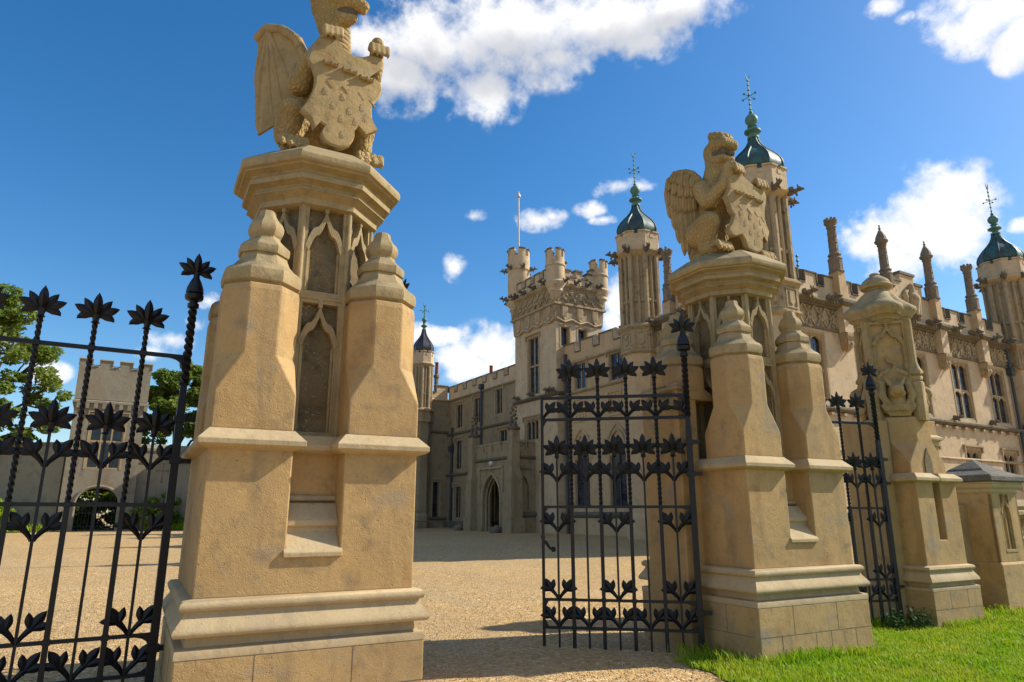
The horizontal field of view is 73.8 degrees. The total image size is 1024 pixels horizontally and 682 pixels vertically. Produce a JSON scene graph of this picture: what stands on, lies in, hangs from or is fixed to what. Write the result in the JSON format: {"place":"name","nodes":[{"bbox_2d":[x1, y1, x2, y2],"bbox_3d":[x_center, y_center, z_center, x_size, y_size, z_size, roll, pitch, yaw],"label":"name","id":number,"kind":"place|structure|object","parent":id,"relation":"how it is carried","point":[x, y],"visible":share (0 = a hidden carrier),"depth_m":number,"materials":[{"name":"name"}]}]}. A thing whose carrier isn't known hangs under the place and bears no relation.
{"place":"outdoors","nodes":[
{"label":"outdoors","id":0,"kind":"place"},
{"bbox_2d":[0,520,183,532],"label":"rough grass","id":1,"kind":"structure","parent":0,"point":[178,526],"depth_m":38.73,"materials":[{"name":"green plant"}]},
{"bbox_2d":[0,513,1023,681],"bbox_3d":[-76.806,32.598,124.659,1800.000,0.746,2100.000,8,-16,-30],"label":"gravel ground","id":2,"kind":"structure","parent":0,"point":[505,557],"depth_m":11.94,"materials":[{"name":"beige gravel"}]},
{"bbox_2d":[0,442,65,530],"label":"boundary wall","id":3,"kind":"structure","parent":2,"relation":"on","point":[27,480],"depth_m":38.47,"materials":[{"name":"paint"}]},
{"bbox_2d":[74,491,116,528],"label":"leafy bush","id":4,"kind":"object","parent":2,"relation":"on","point":[105,496],"visible":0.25,"depth_m":42.40,"materials":[{"name":"green plant"}]},
{"bbox_2d":[55,357,152,531],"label":"lodge tower","id":5,"kind":"structure","parent":2,"relation":"on","point":[109,381],"depth_m":39.52,"materials":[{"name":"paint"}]},
{"bbox_2d":[83,410,130,469],"bbox_3d":[-23.476,5.765,39.457,2.120,3.320,0.400,8,-16,-30],"label":"window","id":6,"kind":"structure","parent":5,"relation":"in","point":[117,437],"depth_m":39.46,"materials":[{"name":"stone"}]},
{"bbox_2d":[131,444,190,529],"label":"boundary wall","id":7,"kind":"structure","parent":2,"relation":"on","point":[159,476],"depth_m":40.86,"materials":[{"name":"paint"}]},
{"bbox_2d":[141,361,202,445],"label":"oak tree","id":8,"kind":"object","parent":2,"relation":"on","point":[164,395],"visible":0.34,"depth_m":47.86,"materials":[{"name":"green plant"}]},
{"bbox_2d":[156,145,429,681],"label":"gate pillar","id":9,"kind":"structure","parent":2,"relation":"on","point":[305,449],"depth_m":5.50,"materials":[{"name":"stone"}]},
{"bbox_2d":[0,253,216,681],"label":"iron gate","id":10,"kind":"structure","parent":9,"relation":"attached to","point":[52,416],"depth_m":5.69,"materials":[{"name":"black metal"}]},
{"bbox_2d":[254,0,389,169],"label":"dragon statue","id":11,"kind":"object","parent":9,"relation":"on","point":[324,91],"visible":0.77,"depth_m":6.78,"materials":[{"name":"stone"}]},
{"bbox_2d":[403,279,409,288],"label":"iron gate","id":12,"kind":"structure","parent":9,"relation":"attached to","point":[405,285],"depth_m":7.03,"materials":[{"name":"black metal"}]},
{"bbox_2d":[414,521,449,528],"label":"rail fence","id":13,"kind":"object","parent":2,"relation":"on","point":[432,521],"visible":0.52,"depth_m":42.77,"materials":[{"name":"wood"}]},
{"bbox_2d":[453,523,462,529],"bbox_3d":[-3.007,10.705,39.051,0.715,0.514,0.522,8,-16,-30],"label":"boulder","id":14,"kind":"object","parent":2,"relation":"on","point":[459,526],"visible":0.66,"depth_m":38.85,"materials":[{"name":"stone"}]},
{"bbox_2d":[489,525,501,532],"bbox_3d":[-0.840,9.796,35.330,0.715,0.514,0.522,8,-16,-30],"label":"boulder","id":15,"kind":"object","parent":2,"relation":"on","point":[496,529],"visible":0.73,"depth_m":35.15,"materials":[{"name":"stone"}]},
{"bbox_2d":[413,75,1023,545],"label":"country house","id":16,"kind":"structure","parent":2,"relation":"on","point":[479,467],"depth_m":33.09,"materials":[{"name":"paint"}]},
{"bbox_2d":[430,478,442,516],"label":"window","id":17,"kind":"structure","parent":16,"relation":"in","point":[435,489],"depth_m":44.89,"materials":[{"name":"stone"}]},
{"bbox_2d":[452,483,462,518],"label":"window","id":18,"kind":"structure","parent":16,"relation":"in","point":[458,488],"depth_m":43.92,"materials":[{"name":"stone"}]},
{"bbox_2d":[453,436,462,470],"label":"window","id":19,"kind":"structure","parent":16,"relation":"in","point":[459,443],"depth_m":44.66,"materials":[{"name":"stone"}]},
{"bbox_2d":[454,400,463,429],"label":"window","id":20,"kind":"structure","parent":16,"relation":"in","point":[459,407],"depth_m":45.24,"materials":[{"name":"stone"}]},
{"bbox_2d":[471,393,482,422],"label":"window","id":21,"kind":"structure","parent":16,"relation":"in","point":[476,402],"depth_m":43.24,"materials":[{"name":"stone"}]},
{"bbox_2d":[492,385,503,415],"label":"window","id":22,"kind":"structure","parent":16,"relation":"in","point":[499,392],"depth_m":40.93,"materials":[{"name":"stone"}]},
{"bbox_2d":[496,425,508,441],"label":"window","id":23,"kind":"structure","parent":16,"relation":"in","point":[503,433],"depth_m":40.00,"materials":[{"name":"stone"}]},
{"bbox_2d":[522,414,539,440],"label":"window","id":24,"kind":"structure","parent":16,"relation":"in","point":[531,427],"depth_m":37.29,"materials":[{"name":"stone"}]},
{"bbox_2d":[525,331,540,396],"bbox_3d":[1.229,1.317,37.812,0.300,3.490,1.500,8,-16,-30],"label":"window","id":25,"kind":"structure","parent":16,"relation":"in","point":[534,352],"depth_m":37.98,"materials":[{"name":"stone"}]},
{"bbox_2d":[559,324,570,346],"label":"window","id":26,"kind":"structure","parent":16,"relation":"in","point":[563,331],"depth_m":36.72,"materials":[{"name":"stone"}]},
{"bbox_2d":[571,357,587,390],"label":"window","id":27,"kind":"structure","parent":16,"relation":"in","point":[581,382],"depth_m":34.79,"materials":[{"name":"stone"}]},
{"bbox_2d":[572,428,592,504],"bbox_3d":[3.503,6.197,33.635,0.237,3.831,1.810,8,-16,-30],"label":"arched window","id":28,"kind":"structure","parent":16,"relation":"in","point":[581,484],"depth_m":33.69,"materials":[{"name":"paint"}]},
{"bbox_2d":[576,327,588,340],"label":"window","id":29,"kind":"structure","parent":16,"relation":"in","point":[581,334],"depth_m":37.33,"materials":[{"name":"stone"}]},
{"bbox_2d":[605,346,622,381],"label":"window","id":30,"kind":"structure","parent":16,"relation":"in","point":[615,357],"depth_m":32.65,"materials":[{"name":"stone"}]},
{"bbox_2d":[607,422,628,504],"bbox_3d":[4.909,5.624,31.348,0.237,3.831,1.760,8,-16,-30],"label":"arched window","id":31,"kind":"structure","parent":16,"relation":"in","point":[622,495],"depth_m":31.34,"materials":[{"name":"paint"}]},
{"bbox_2d":[801,328,831,400],"bbox_3d":[11.284,0.934,25.653,1.640,2.740,0.218,8,-16,-30],"label":"window","id":32,"kind":"structure","parent":16,"relation":"in","point":[815,343],"depth_m":26.02,"materials":[{"name":"stone"}]},
{"bbox_2d":[916,352,934,415],"bbox_3d":[17.297,1.806,29.130,1.640,2.740,0.218,8,-16,-30],"label":"window","id":33,"kind":"structure","parent":16,"relation":"in","point":[920,359],"depth_m":29.55,"materials":[{"name":"stone"}]},
{"bbox_2d":[950,359,977,421],"bbox_3d":[20.303,2.241,30.868,1.640,2.740,0.218,8,-16,-30],"label":"window","id":34,"kind":"structure","parent":16,"relation":"in","point":[962,394],"depth_m":31.02,"materials":[{"name":"stone"}]},
{"bbox_2d":[962,444,984,462],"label":"window","id":35,"kind":"structure","parent":16,"relation":"in","point":[969,452],"depth_m":30.19,"materials":[{"name":"stone"}]},
{"bbox_2d":[988,368,1012,425],"bbox_3d":[23.095,2.646,32.482,1.640,2.740,0.218,8,-16,-30],"label":"window","id":36,"kind":"structure","parent":16,"relation":"in","point":[996,386],"depth_m":32.64,"materials":[{"name":"stone"}]},
{"bbox_2d":[1000,448,1023,491],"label":"window","id":37,"kind":"structure","parent":16,"relation":"in","point":[1011,468],"depth_m":31.83,"materials":[{"name":"stone"}]},
{"bbox_2d":[1017,500,1023,538],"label":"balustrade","id":38,"kind":"object","parent":2,"relation":"on","point":[1020,503],"visible":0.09,"depth_m":13.29,"materials":[{"name":"stone"}]},
{"bbox_2d":[0,0,1023,512],"label":"sky","id":39,"kind":"structure","parent":0,"point":[127,127],"materials":[{"name":"blue"}]},
{"bbox_2d":[666,602,1023,681],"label":"lawn ground","id":40,"kind":"structure","parent":0,"point":[777,673],"depth_m":6.98,"materials":[{"name":"green plant"}]},
{"bbox_2d":[638,250,873,660],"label":"gate pillar","id":41,"kind":"structure","parent":40,"relation":"on","point":[779,569],"depth_m":8.05,"materials":[{"name":"stone"}]},
{"bbox_2d":[539,314,711,652],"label":"iron gate","id":42,"kind":"structure","parent":41,"relation":"attached to","point":[634,614],"depth_m":8.12,"materials":[{"name":"black metal"}]},
{"bbox_2d":[664,131,776,260],"bbox_3d":[2.884,-1.876,9.617,1.150,2.002,1.151,11,-18,-37],"label":"griffin statue","id":43,"kind":"object","parent":41,"relation":"on","point":[720,206],"visible":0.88,"depth_m":9.33,"materials":[{"name":"stone"}]},
{"bbox_2d":[878,605,936,629],"bbox_3d":[5.726,4.032,9.894,0.991,0.357,0.556,8,-16,-30],"label":"weed clump","id":44,"kind":"object","parent":40,"relation":"on","point":[916,621],"visible":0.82,"depth_m":9.85,"materials":[{"name":"green plant"}]},
{"bbox_2d":[842,273,984,626],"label":"carved pillar","id":45,"kind":"structure","parent":40,"relation":"on","point":[937,572],"depth_m":10.98,"materials":[{"name":"stone"}]},
{"bbox_2d":[825,362,904,623],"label":"iron gate","id":46,"kind":"structure","parent":45,"relation":"attached to","point":[871,461],"depth_m":10.61,"materials":[{"name":"black metal"}]},
{"bbox_2d":[958,504,983,604],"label":"garden wall","id":47,"kind":"structure","parent":40,"relation":"on","point":[966,534],"depth_m":12.28,"materials":[{"name":"stone"}]},
{"bbox_2d":[946,460,1023,609],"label":"stone pier","id":48,"kind":"structure","parent":40,"relation":"on","point":[986,494],"depth_m":12.17,"materials":[{"name":"stone"}]},
{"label":"lawn strip ground","id":49,"kind":"structure","parent":0,"visible":0},
{"bbox_2d":[0,498,16,520],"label":"leafy bush","id":50,"kind":"object","parent":49,"relation":"on","point":[2,507],"visible":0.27,"depth_m":36.24,"materials":[{"name":"green plant"}]},
{"bbox_2d":[0,283,74,440],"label":"oak tree","id":51,"kind":"object","parent":49,"relation":"on","point":[13,320],"visible":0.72,"depth_m":43.35,"materials":[{"name":"green plant"}]},
{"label":"lawn strip ground","id":52,"kind":"structure","parent":0,"visible":0},
{"bbox_2d":[129,491,183,524],"bbox_3d":[-20.656,10.034,39.673,2.421,2.536,2.571,-2,-14,7],"label":"leafy bush","id":53,"kind":"object","parent":52,"relation":"on","point":[177,516],"visible":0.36,"depth_m":39.42,"materials":[{"name":"green plant"}]}
]}

